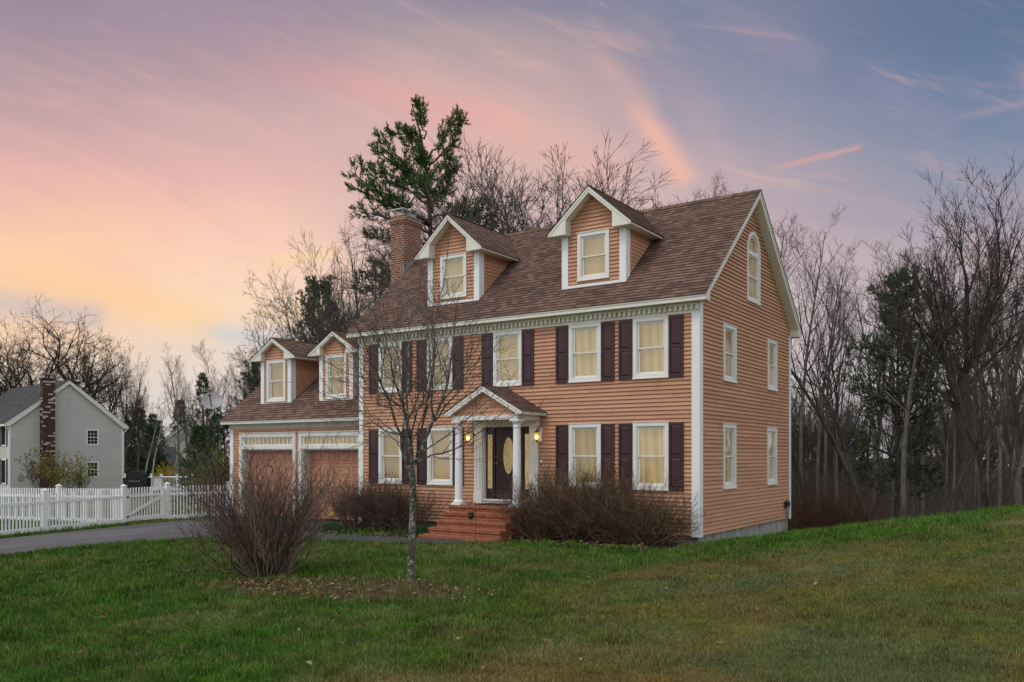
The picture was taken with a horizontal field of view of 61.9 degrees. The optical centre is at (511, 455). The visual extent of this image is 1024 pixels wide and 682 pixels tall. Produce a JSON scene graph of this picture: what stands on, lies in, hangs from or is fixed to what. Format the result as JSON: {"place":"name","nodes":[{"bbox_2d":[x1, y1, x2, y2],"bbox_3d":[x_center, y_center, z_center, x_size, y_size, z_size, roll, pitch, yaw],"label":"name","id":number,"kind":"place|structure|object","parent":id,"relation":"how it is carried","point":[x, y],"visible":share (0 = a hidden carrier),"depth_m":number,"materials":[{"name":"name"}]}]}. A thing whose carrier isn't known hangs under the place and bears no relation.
{"place":"outdoors","nodes":[
{"label":"outdoors","id":0,"kind":"place"},
{"bbox_2d":[123,471,150,504],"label":"grill","id":1,"kind":"object","parent":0,"point":[134,479],"visible":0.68,"depth_m":45.70,"materials":[{"name":"black metal"}]},
{"bbox_2d":[0,518,353,553],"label":"driveway","id":2,"kind":"structure","parent":0,"point":[157,531],"depth_m":23.69,"materials":[{"name":"grey asphalt"}]},
{"bbox_2d":[0,457,1023,681],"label":"lawn","id":3,"kind":"structure","parent":0,"point":[356,593],"depth_m":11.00,"materials":[{"name":"plant"}]},
{"bbox_2d":[0,321,60,395],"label":"bare oak","id":4,"kind":"object","parent":3,"relation":"on","point":[5,380],"visible":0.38,"depth_m":76.96,"materials":[{"name":"brown plant"}]},
{"bbox_2d":[14,445,79,494],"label":"budding shrub","id":5,"kind":"object","parent":3,"relation":"on","point":[33,474],"visible":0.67,"depth_m":57.64,"materials":[{"name":"green plant"}]},
{"bbox_2d":[26,452,87,494],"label":"budding shrub","id":6,"kind":"object","parent":3,"relation":"on","point":[56,475],"visible":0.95,"depth_m":56.89,"materials":[{"name":"green plant"}]},
{"bbox_2d":[0,484,120,521],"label":"picket fence","id":7,"kind":"object","parent":3,"relation":"on","point":[58,488],"visible":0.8,"depth_m":28.64,"materials":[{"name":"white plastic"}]},
{"bbox_2d":[0,306,120,387],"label":"bare oak","id":8,"kind":"object","parent":3,"relation":"on","point":[56,358],"visible":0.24,"depth_m":82.20,"materials":[{"name":"brown plant"}]},
{"bbox_2d":[0,484,126,535],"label":"picket fence","id":9,"kind":"object","parent":3,"relation":"on","point":[43,502],"visible":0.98,"depth_m":25.79,"materials":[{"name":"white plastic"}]},
{"bbox_2d":[127,486,165,520],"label":"picket gate","id":10,"kind":"structure","parent":9,"relation":"attached to","point":[162,498],"depth_m":28.50,"materials":[{"name":"white wood"}]},
{"bbox_2d":[0,374,129,494],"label":"grey house","id":11,"kind":"structure","parent":3,"relation":"on","point":[67,416],"depth_m":62.91,"materials":[{"name":"white paint"}]},
{"bbox_2d":[0,294,140,405],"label":"bare oak","id":12,"kind":"object","parent":3,"relation":"on","point":[72,379],"visible":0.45,"depth_m":82.93,"materials":[{"name":"brown plant"}]},
{"bbox_2d":[45,451,98,494],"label":"budding shrub","id":13,"kind":"object","parent":3,"relation":"on","point":[80,483],"visible":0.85,"depth_m":58.29,"materials":[{"name":"green plant"}]},
{"bbox_2d":[53,333,149,460],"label":"bare oak","id":14,"kind":"object","parent":3,"relation":"on","point":[111,402],"visible":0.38,"depth_m":85.20,"materials":[{"name":"brown plant"}]},
{"bbox_2d":[97,351,151,460],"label":"bare tree","id":15,"kind":"object","parent":3,"relation":"on","point":[133,415],"visible":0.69,"depth_m":87.87,"materials":[{"name":"brown plant"}]},
{"bbox_2d":[119,373,154,493],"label":"bare tree","id":16,"kind":"object","parent":3,"relation":"on","point":[137,449],"visible":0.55,"depth_m":89.61,"materials":[{"name":"brown plant"}]},
{"bbox_2d":[124,408,162,493],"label":"fir tree","id":17,"kind":"object","parent":3,"relation":"on","point":[127,467],"visible":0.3,"depth_m":95.86,"materials":[{"name":"green plant"}]},
{"bbox_2d":[131,413,173,493],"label":"fir tree","id":18,"kind":"object","parent":3,"relation":"on","point":[150,418],"visible":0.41,"depth_m":97.78,"materials":[{"name":"green plant"}]},
{"bbox_2d":[124,446,186,492],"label":"shed","id":19,"kind":"structure","parent":3,"relation":"on","point":[171,451],"depth_m":101.35,"materials":[{"name":"grey"}]},
{"bbox_2d":[124,473,194,496],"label":"deck railing","id":20,"kind":"object","parent":3,"relation":"on","point":[156,481],"visible":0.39,"depth_m":50.87,"materials":[{"name":"white wood"}]},
{"bbox_2d":[160,375,194,497],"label":"birch tree","id":21,"kind":"object","parent":3,"relation":"on","point":[177,392],"visible":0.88,"depth_m":58.56,"materials":[{"name":"brown plant"}]},
{"bbox_2d":[157,345,199,499],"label":"bare tree","id":22,"kind":"object","parent":3,"relation":"on","point":[171,395],"visible":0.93,"depth_m":57.67,"materials":[{"name":"grey plant"}]},
{"bbox_2d":[159,419,223,478],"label":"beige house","id":23,"kind":"structure","parent":3,"relation":"on","point":[173,438],"depth_m":123.07,"materials":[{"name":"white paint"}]},
{"bbox_2d":[170,424,219,506],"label":"spruce tree","id":24,"kind":"object","parent":3,"relation":"on","point":[196,431],"visible":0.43,"depth_m":45.78,"materials":[{"name":"green plant"}]},
{"bbox_2d":[164,481,229,518],"bbox_3d":[-10.949,1.698,29.857,2.349,1.604,0.211,0,0,-37],"label":"picket fence","id":25,"kind":"object","parent":3,"relation":"on","point":[167,486],"visible":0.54,"depth_m":29.45,"materials":[{"name":"white wood"}]},
{"bbox_2d":[180,372,223,503],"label":"spruce tree","id":26,"kind":"object","parent":3,"relation":"on","point":[203,379],"visible":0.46,"depth_m":46.88,"materials":[{"name":"green plant"}]},
{"bbox_2d":[175,443,229,509],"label":"budding shrub","id":27,"kind":"object","parent":3,"relation":"on","point":[225,461],"visible":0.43,"depth_m":39.67,"materials":[{"name":"green plant"}]},
{"bbox_2d":[184,413,229,505],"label":"spruce tree","id":28,"kind":"object","parent":3,"relation":"on","point":[224,436],"visible":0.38,"depth_m":43.78,"materials":[{"name":"green plant"}]},
{"bbox_2d":[191,339,238,483],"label":"bare tree","id":29,"kind":"object","parent":3,"relation":"on","point":[198,350],"visible":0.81,"depth_m":49.67,"materials":[{"name":"brown plant"}]},
{"bbox_2d":[228,358,260,429],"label":"pine tree","id":30,"kind":"object","parent":3,"relation":"on","point":[247,380],"visible":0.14,"depth_m":43.80,"materials":[{"name":"green plant"}]},
{"bbox_2d":[214,304,309,420],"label":"bare tree","id":31,"kind":"object","parent":3,"relation":"on","point":[265,339],"visible":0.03,"depth_m":43.19,"materials":[{"name":"brown plant"}]},
{"bbox_2d":[158,429,366,578],"bbox_3d":[-4.593,0.843,15.845,3.818,2.910,3.872,0,0,-6],"label":"bare shrub","id":32,"kind":"object","parent":3,"relation":"on","point":[267,518],"visible":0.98,"depth_m":15.34,"materials":[{"name":"twig"},{"name":"bark"}]},
{"bbox_2d":[202,297,343,437],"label":"bare tree","id":33,"kind":"object","parent":3,"relation":"on","point":[244,364],"visible":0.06,"depth_m":43.35,"materials":[{"name":"brown plant"}]},
{"bbox_2d":[235,259,378,401],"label":"bare tree","id":34,"kind":"object","parent":3,"relation":"on","point":[286,320],"visible":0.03,"depth_m":42.23,"materials":[{"name":"brown plant"}]},
{"bbox_2d":[246,226,390,395],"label":"bare tree","id":35,"kind":"object","parent":3,"relation":"on","point":[306,311],"visible":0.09,"depth_m":41.13,"materials":[{"name":"brown plant"}]},
{"bbox_2d":[286,274,352,342],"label":"pine tree","id":36,"kind":"object","parent":3,"relation":"on","point":[316,285],"visible":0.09,"depth_m":49.63,"materials":[{"name":"green plant"}]},
{"bbox_2d":[290,290,365,342],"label":"bare tree","id":37,"kind":"object","parent":3,"relation":"on","point":[337,321],"visible":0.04,"depth_m":38.22,"materials":[{"name":"brown plant"}]},
{"bbox_2d":[299,266,380,343],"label":"bare tree","id":38,"kind":"object","parent":3,"relation":"on","point":[347,325],"visible":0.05,"depth_m":37.09,"materials":[{"name":"brown plant"}]},
{"bbox_2d":[206,531,483,542],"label":"walkway","id":39,"kind":"structure","parent":3,"relation":"on","point":[365,537],"depth_m":21.80,"materials":[{"name":"concrete"}]},
{"bbox_2d":[181,574,508,601],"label":"leaf litter","id":40,"kind":"object","parent":3,"relation":"on","point":[273,584],"visible":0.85,"depth_m":13.80,"materials":[{"name":"brown plant"}]},
{"bbox_2d":[309,473,392,528],"bbox_3d":[-4.526,1.278,25.170,3.030,1.843,2.262,0,0,34],"label":"foundation shrub","id":41,"kind":"object","parent":3,"relation":"on","point":[344,512],"visible":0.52,"depth_m":24.82,"materials":[{"name":"brown plant"}]},
{"bbox_2d":[316,203,411,331],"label":"bare tree","id":42,"kind":"object","parent":3,"relation":"on","point":[355,294],"visible":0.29,"depth_m":41.14,"materials":[{"name":"brown plant"}]},
{"bbox_2d":[331,467,419,529],"bbox_3d":[-3.777,1.190,24.314,2.560,2.006,3.006,0,0,-42],"label":"foundation shrub","id":43,"kind":"object","parent":3,"relation":"on","point":[372,518],"visible":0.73,"depth_m":24.15,"materials":[{"name":"brown plant"}]},
{"bbox_2d":[356,480,450,530],"bbox_3d":[-3.065,1.402,23.961,2.666,1.565,2.505,0,0,-7],"label":"foundation shrub","id":44,"kind":"object","parent":3,"relation":"on","point":[397,515],"visible":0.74,"depth_m":23.68,"materials":[{"name":"brown plant"}]},
{"bbox_2d":[287,199,551,581],"bbox_3d":[-1.632,-0.901,14.636,5.168,6.520,4.538,0,0,34],"label":"young tree","id":45,"kind":"object","parent":3,"relation":"on","point":[410,574],"visible":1,"depth_m":14.37,"materials":[{"name":"brown plant"}]},
{"bbox_2d":[339,94,507,294],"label":"pine tree","id":46,"kind":"object","parent":3,"relation":"on","point":[422,158],"visible":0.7,"depth_m":42.22,"materials":[{"name":"green plant"}]},
{"bbox_2d":[343,143,550,325],"bbox_3d":[-2.154,-5.134,39.853,14.062,17.219,13.282,0,0,-11],"label":"bare tree","id":47,"kind":"object","parent":3,"relation":"on","point":[504,215],"visible":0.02,"depth_m":38.30,"materials":[{"name":"brown plant"}]},
{"bbox_2d":[338,142,572,319],"bbox_3d":[-1.087,-5.668,41.882,14.670,18.530,13.870,0,0,-19],"label":"bare tree","id":48,"kind":"object","parent":3,"relation":"on","point":[424,228],"visible":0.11,"depth_m":39.95,"materials":[{"name":"brown plant"}]},
{"bbox_2d":[418,503,540,542],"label":"brick steps","id":49,"kind":"structure","parent":3,"relation":"on","point":[456,523],"depth_m":21.73,"materials":[{"name":"red brick"}]},
{"bbox_2d":[314,127,661,292],"bbox_3d":[1.330,-6.010,41.935,18.225,19.520,19.296,0,0,25],"label":"bare tree","id":50,"kind":"object","parent":3,"relation":"on","point":[492,186],"visible":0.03,"depth_m":39.70,"materials":[{"name":"brown plant"}]},
{"bbox_2d":[334,155,648,304],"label":"bare tree","id":51,"kind":"object","parent":3,"relation":"on","point":[493,204],"visible":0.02,"depth_m":48.42,"materials":[{"name":"brown plant"}]},
{"bbox_2d":[309,528,684,549],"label":"bed litter","id":52,"kind":"object","parent":3,"relation":"on","point":[509,539],"visible":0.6,"depth_m":20.33,"materials":[{"name":"brown plant"}]},
{"bbox_2d":[219,184,802,543],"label":"house","id":53,"kind":"structure","parent":3,"relation":"on","point":[655,342],"depth_m":22.89,"materials":[{"name":"wood"}]},
{"bbox_2d":[201,392,230,413],"bbox_3d":[-10.433,-1.948,31.525,2.160,0.835,0.667,0,0,4],"label":"satellite dish","id":54,"kind":"object","parent":53,"relation":"attached to","point":[212,400],"visible":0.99,"depth_m":31.72,"materials":[{"name":"grey metal"}]},
{"bbox_2d":[250,450,292,515],"bbox_3d":[-8.190,0.947,29.433,2.580,2.262,0.059,0,0,34],"label":"garage door","id":55,"kind":"structure","parent":53,"relation":"in","point":[280,453],"depth_m":29.45,"materials":[{"name":"wood"}]},
{"bbox_2d":[310,450,357,519],"bbox_3d":[-5.684,0.947,27.729,2.560,2.262,0.059,0,0,34],"label":"garage door","id":56,"kind":"structure","parent":53,"relation":"in","point":[350,460],"depth_m":27.76,"materials":[{"name":"wood"}]},
{"bbox_2d":[378,341,401,393],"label":"window","id":57,"kind":"structure","parent":53,"relation":"in","point":[387,381],"depth_m":25.75,"materials":[{"name":"beige glass"}]},
{"bbox_2d":[378,427,401,483],"bbox_3d":[-3.616,0.010,25.613,0.964,1.681,0.183,0,0,34],"label":"window","id":58,"kind":"structure","parent":53,"relation":"in","point":[389,452],"depth_m":25.75,"materials":[{"name":"beige glass"}]},
{"bbox_2d":[427,336,451,390],"bbox_3d":[-2.045,-2.633,24.545,0.964,1.516,0.183,0,0,34],"label":"window","id":59,"kind":"structure","parent":53,"relation":"in","point":[445,351],"depth_m":24.60,"materials":[{"name":"beige glass"}]},
{"bbox_2d":[426,426,452,484],"bbox_3d":[-2.037,0.010,24.539,0.964,1.681,0.183,0,0,34],"label":"window","id":60,"kind":"structure","parent":53,"relation":"in","point":[439,471],"depth_m":24.64,"materials":[{"name":"beige glass"}]},
{"bbox_2d":[492,329,521,386],"bbox_3d":[-0.094,-2.633,23.218,0.964,1.516,0.183,0,0,34],"label":"window","id":61,"kind":"structure","parent":53,"relation":"in","point":[514,362],"depth_m":23.30,"materials":[{"name":"beige glass"}]},
{"bbox_2d":[495,429,521,498],"bbox_3d":[-0.105,0.230,23.272,0.890,1.915,0.115,0,0,34],"label":"front door","id":62,"kind":"structure","parent":53,"relation":"in","point":[503,437],"depth_m":23.37,"materials":[{"name":"black paint"}]},
{"bbox_2d":[568,321,600,382],"bbox_3d":[1.891,-2.633,21.868,0.964,1.516,0.183,0,0,34],"label":"window","id":63,"kind":"structure","parent":53,"relation":"in","point":[584,338],"depth_m":21.94,"materials":[{"name":"beige glass"}]},
{"bbox_2d":[568,423,600,488],"bbox_3d":[1.891,0.010,21.868,0.964,1.681,0.183,0,0,34],"label":"window","id":64,"kind":"structure","parent":53,"relation":"in","point":[584,438],"depth_m":21.95,"materials":[{"name":"beige glass"}]},
{"bbox_2d":[632,314,668,379],"bbox_3d":[3.406,-2.633,20.838,0.969,1.516,0.183,0,0,34],"label":"window","id":65,"kind":"structure","parent":53,"relation":"in","point":[650,333],"depth_m":20.90,"materials":[{"name":"beige glass"}]},
{"bbox_2d":[633,421,668,490],"bbox_3d":[3.408,0.010,20.836,0.974,1.681,0.183,0,0,34],"label":"window","id":66,"kind":"structure","parent":53,"relation":"in","point":[650,438],"depth_m":20.90,"materials":[{"name":"beige glass"}]},
{"bbox_2d":[722,322,737,382],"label":"window","id":67,"kind":"structure","parent":53,"relation":"in","point":[730,331],"depth_m":22.06,"materials":[{"name":"white paint"}]},
{"bbox_2d":[722,423,737,488],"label":"window","id":68,"kind":"structure","parent":53,"relation":"in","point":[729,432],"depth_m":22.04,"materials":[{"name":"white paint"}]},
{"bbox_2d":[746,232,760,305],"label":"arched window","id":69,"kind":"structure","parent":53,"relation":"in","point":[753,254],"depth_m":23.60,"materials":[{"name":"white glass"}]},
{"bbox_2d":[766,427,777,484],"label":"window","id":70,"kind":"structure","parent":53,"relation":"in","point":[771,434],"depth_m":24.92,"materials":[{"name":"white glass"}]},
{"bbox_2d":[767,338,777,391],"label":"window","id":71,"kind":"structure","parent":53,"relation":"in","point":[772,351],"depth_m":24.93,"materials":[{"name":"white paint"}]},
{"bbox_2d":[357,152,676,293],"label":"bare tree","id":72,"kind":"object","parent":3,"relation":"on","point":[560,207],"depth_m":48.34,"materials":[{"name":"brown plant"}]},
{"bbox_2d":[476,466,590,539],"bbox_3d":[0.496,1.222,21.440,2.874,2.005,3.203,0,0,-33],"label":"foundation shrub","id":73,"kind":"object","parent":3,"relation":"on","point":[527,530],"visible":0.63,"depth_m":21.17,"materials":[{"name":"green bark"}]},
{"bbox_2d":[436,145,694,233],"bbox_3d":[2.579,-5.044,40.093,15.170,17.420,14.342,0,0,43],"label":"bare tree","id":74,"kind":"object","parent":3,"relation":"on","point":[601,175],"visible":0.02,"depth_m":38.06,"materials":[{"name":"brown plant"}]},
{"bbox_2d":[515,456,650,541],"bbox_3d":[1.700,1.068,20.830,3.525,2.158,2.928,0,0,34],"label":"foundation shrub","id":75,"kind":"object","parent":3,"relation":"on","point":[571,533],"visible":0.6,"depth_m":20.57,"materials":[{"name":"brown plant"}]},
{"bbox_2d":[547,458,676,543],"bbox_3d":[2.481,1.085,20.481,2.802,2.113,3.502,0,0,-44],"label":"foundation shrub","id":76,"kind":"object","parent":3,"relation":"on","point":[610,500],"visible":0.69,"depth_m":20.04,"materials":[{"name":"brown plant"}]},
{"bbox_2d":[579,471,713,545],"bbox_3d":[3.063,1.270,19.828,3.229,1.868,2.896,0,0,34],"label":"foundation shrub","id":77,"kind":"object","parent":3,"relation":"on","point":[662,517],"visible":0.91,"depth_m":19.58,"materials":[{"name":"brown plant"}]},
{"bbox_2d":[692,168,829,352],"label":"bare tree","id":78,"kind":"object","parent":3,"relation":"on","point":[781,234],"visible":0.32,"depth_m":40.50,"materials":[{"name":"brown plant"}]},
{"bbox_2d":[778,202,852,521],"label":"bare tree","id":79,"kind":"object","parent":3,"relation":"on","point":[802,413],"visible":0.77,"depth_m":55.91,"materials":[{"name":"brown plant"}]},
{"bbox_2d":[792,243,858,518],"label":"bare tree","id":80,"kind":"object","parent":3,"relation":"on","point":[825,447],"visible":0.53,"depth_m":59.07,"materials":[{"name":"brown plant"}]},
{"bbox_2d":[793,254,859,505],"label":"bare tree","id":81,"kind":"object","parent":3,"relation":"on","point":[819,310],"visible":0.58,"depth_m":43.40,"materials":[{"name":"brown plant"}]},
{"bbox_2d":[791,325,865,521],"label":"bare tree","id":82,"kind":"object","parent":3,"relation":"on","point":[845,448],"visible":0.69,"depth_m":31.08,"materials":[{"name":"brown plant"}]},
{"bbox_2d":[791,237,866,521],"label":"bare tree","id":83,"kind":"object","parent":3,"relation":"on","point":[820,427],"visible":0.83,"depth_m":41.68,"materials":[{"name":"grey plant"}]},
{"bbox_2d":[791,294,871,520],"bbox_3d":[9.895,-1.792,29.251,5.598,10.384,3.729,0,0,8],"label":"bare tree","id":84,"kind":"object","parent":3,"relation":"on","point":[816,407],"visible":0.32,"depth_m":29.39,"materials":[{"name":"brown plant"}]},
{"bbox_2d":[804,272,871,508],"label":"bare tree","id":85,"kind":"object","parent":3,"relation":"on","point":[837,434],"visible":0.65,"depth_m":41.85,"materials":[{"name":"brown plant"}]},
{"bbox_2d":[788,455,905,530],"bbox_3d":[11.332,2.458,30.620,5.372,4.952,10.161,0,0,24],"label":"red brush","id":86,"kind":"object","parent":3,"relation":"on","point":[812,520],"visible":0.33,"depth_m":28.01,"materials":[{"name":"brown plant"}]},
{"bbox_2d":[830,267,913,507],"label":"bare tree","id":87,"kind":"object","parent":3,"relation":"on","point":[878,431],"visible":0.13,"depth_m":58.35,"materials":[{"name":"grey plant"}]},
{"bbox_2d":[841,260,909,519],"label":"bare tree","id":88,"kind":"object","parent":3,"relation":"on","point":[868,369],"visible":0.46,"depth_m":53.68,"materials":[{"name":"brown plant"}]},
{"bbox_2d":[834,264,953,517],"bbox_3d":[17.444,-1.397,38.954,4.960,14.725,4.845,0,0,8],"label":"pine tree","id":89,"kind":"object","parent":3,"relation":"on","point":[898,423],"visible":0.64,"depth_m":38.73,"materials":[{"name":"green plant"}]},
{"bbox_2d":[862,236,927,516],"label":"bare tree","id":90,"kind":"object","parent":3,"relation":"on","point":[891,353],"visible":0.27,"depth_m":53.37,"materials":[{"name":"brown plant"}]},
{"bbox_2d":[847,240,949,517],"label":"bare tree","id":91,"kind":"object","parent":3,"relation":"on","point":[911,488],"visible":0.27,"depth_m":40.94,"materials":[{"name":"brown plant"}]},
{"bbox_2d":[788,436,1023,527],"bbox_3d":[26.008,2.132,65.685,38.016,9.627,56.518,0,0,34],"label":"undergrowth","id":92,"kind":"object","parent":3,"relation":"on","point":[866,488],"visible":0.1,"depth_m":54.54,"materials":[{"name":"brown plant"}]},
{"bbox_2d":[791,370,1023,517],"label":"wood","id":93,"kind":"object","parent":3,"relation":"on","point":[810,431],"visible":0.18,"depth_m":63.82,"materials":[{"name":"plant"}]},
{"bbox_2d":[843,218,978,516],"bbox_3d":[14.073,-2.179,30.758,3.228,12.308,4.704,0,0,-45],"label":"bare tree","id":94,"kind":"object","parent":3,"relation":"on","point":[904,449],"visible":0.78,"depth_m":30.61,"materials":[{"name":"grey plant"}]},
{"bbox_2d":[869,295,962,517],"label":"bare tree","id":95,"kind":"object","parent":3,"relation":"on","point":[891,458],"visible":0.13,"depth_m":41.87,"materials":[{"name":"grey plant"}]},
{"bbox_2d":[835,147,1023,512],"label":"bare tree","id":96,"kind":"object","parent":3,"relation":"on","point":[962,459],"visible":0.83,"depth_m":30.56,"materials":[{"name":"brown plant"}]},
{"bbox_2d":[928,257,989,504],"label":"bare tree","id":97,"kind":"object","parent":3,"relation":"on","point":[948,427],"visible":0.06,"depth_m":59.88,"materials":[{"name":"brown plant"}]},
{"bbox_2d":[916,208,1005,485],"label":"bare tree","id":98,"kind":"object","parent":3,"relation":"on","point":[946,309],"visible":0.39,"depth_m":47.97,"materials":[{"name":"brown plant"}]},
{"bbox_2d":[940,338,1013,505],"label":"bare tree","id":99,"kind":"object","parent":3,"relation":"on","point":[1004,464],"visible":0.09,"depth_m":52.15,"materials":[{"name":"brown plant"}]},
{"bbox_2d":[931,278,1023,508],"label":"bare tree","id":100,"kind":"object","parent":3,"relation":"on","point":[984,485],"visible":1,"depth_m":27.16,"materials":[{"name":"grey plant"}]},
{"bbox_2d":[938,230,1021,498],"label":"bare tree","id":101,"kind":"object","parent":3,"relation":"on","point":[975,460],"visible":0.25,"depth_m":41.34,"materials":[{"name":"brown plant"}]},
{"bbox_2d":[943,331,1023,514],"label":"bare tree","id":102,"kind":"object","parent":3,"relation":"on","point":[968,465],"visible":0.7,"depth_m":29.49,"materials":[{"name":"brown plant"}]},
{"bbox_2d":[958,181,1023,505],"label":"bare tree","id":103,"kind":"object","parent":3,"relation":"on","point":[1016,486],"visible":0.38,"depth_m":34.75,"materials":[{"name":"grey plant"}]},
{"bbox_2d":[969,257,1023,506],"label":"bare tree","id":104,"kind":"object","parent":3,"relation":"on","point":[999,466],"visible":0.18,"depth_m":49.62,"materials":[{"name":"brown plant"}]},
{"bbox_2d":[970,253,1023,503],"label":"bare tree","id":105,"kind":"object","parent":3,"relation":"on","point":[988,442],"visible":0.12,"depth_m":49.96,"materials":[{"name":"brown plant"}]},
{"bbox_2d":[0,0,1023,465],"label":"sky","id":106,"kind":"structure","parent":0,"point":[154,153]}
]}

